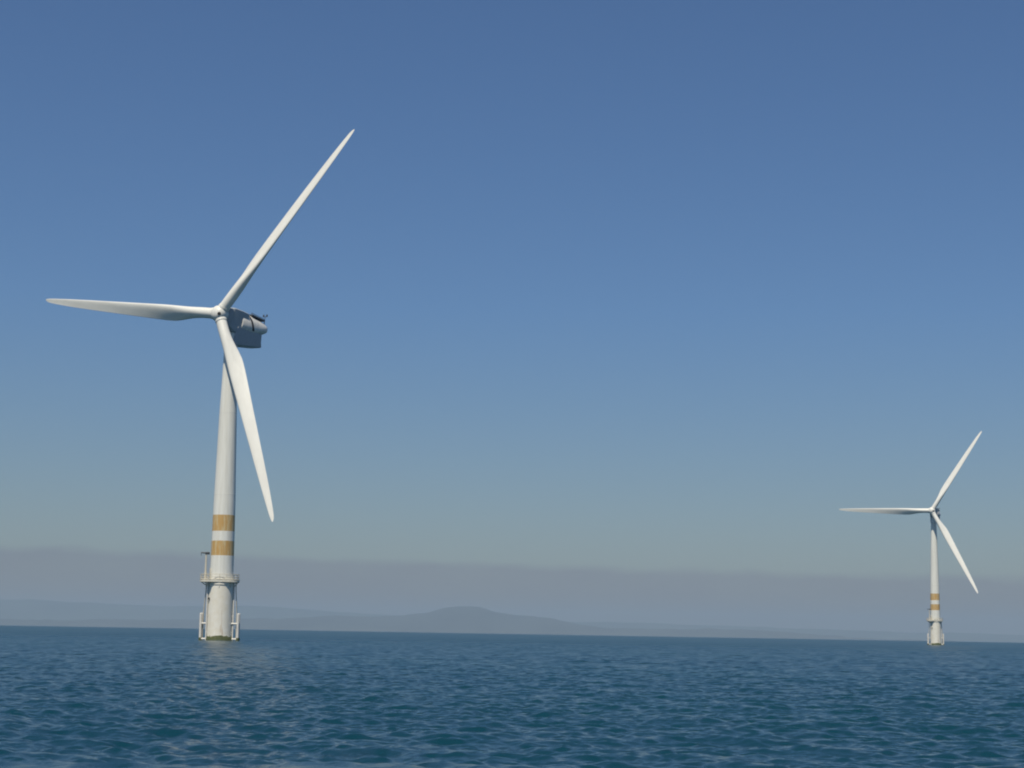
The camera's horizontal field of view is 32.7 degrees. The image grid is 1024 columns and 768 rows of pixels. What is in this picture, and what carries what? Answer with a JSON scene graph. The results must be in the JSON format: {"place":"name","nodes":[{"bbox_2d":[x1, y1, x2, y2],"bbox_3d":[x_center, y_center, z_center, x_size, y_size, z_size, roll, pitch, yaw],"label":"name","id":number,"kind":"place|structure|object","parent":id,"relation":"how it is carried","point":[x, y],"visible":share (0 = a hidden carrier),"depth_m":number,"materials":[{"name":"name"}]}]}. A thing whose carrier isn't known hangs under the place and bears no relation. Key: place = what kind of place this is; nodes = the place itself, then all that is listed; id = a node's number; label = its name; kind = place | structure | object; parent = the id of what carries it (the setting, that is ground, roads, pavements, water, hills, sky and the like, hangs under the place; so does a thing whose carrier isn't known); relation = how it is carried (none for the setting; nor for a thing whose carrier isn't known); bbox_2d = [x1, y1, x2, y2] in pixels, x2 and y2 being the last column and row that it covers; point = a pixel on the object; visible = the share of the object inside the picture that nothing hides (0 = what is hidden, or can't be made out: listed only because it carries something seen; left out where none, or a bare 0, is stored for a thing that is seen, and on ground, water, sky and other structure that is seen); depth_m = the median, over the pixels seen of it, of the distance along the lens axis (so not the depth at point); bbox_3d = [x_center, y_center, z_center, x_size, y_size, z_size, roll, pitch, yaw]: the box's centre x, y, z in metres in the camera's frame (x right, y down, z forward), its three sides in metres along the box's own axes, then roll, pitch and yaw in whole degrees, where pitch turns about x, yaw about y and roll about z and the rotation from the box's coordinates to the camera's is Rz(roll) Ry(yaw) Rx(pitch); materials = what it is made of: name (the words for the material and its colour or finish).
{"place":"outdoors","nodes":[
{"label":"outdoors","id":0,"kind":"place"},
{"bbox_2d":[0,606,959,641],"bbox_3d":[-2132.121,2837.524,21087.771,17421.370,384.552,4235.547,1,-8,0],"label":"hills","id":1,"kind":"structure","parent":0,"point":[464,619],"depth_m":21547.21,"materials":[{"name":"grey"}]},
{"bbox_2d":[0,625,1023,767],"bbox_3d":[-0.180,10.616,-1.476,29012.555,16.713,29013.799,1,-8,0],"label":"sea","id":2,"kind":"structure","parent":0,"point":[99,697],"depth_m":64.84,"materials":[{"name":"liquid"}]},
{"bbox_2d":[46,129,354,640],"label":"wind turbine","id":3,"kind":"object","parent":2,"relation":"in","point":[236,327],"visible":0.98,"depth_m":341.36,"materials":[{"name":"paint"}]},
{"bbox_2d":[839,431,981,644],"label":"wind turbine","id":4,"kind":"object","parent":2,"relation":"in","point":[936,632],"visible":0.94,"depth_m":835.03,"materials":[{"name":"white paint"}]},
{"bbox_2d":[0,599,1023,642],"bbox_3d":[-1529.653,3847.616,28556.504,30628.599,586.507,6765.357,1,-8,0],"label":"hills","id":5,"kind":"structure","parent":0,"point":[28,609],"depth_m":29452.18,"materials":[{"name":"grey"}]},
{"bbox_2d":[0,0,1023,634],"label":"sky","id":6,"kind":"structure","parent":0,"point":[587,310],"materials":[{"name":"blue"}]}
]}

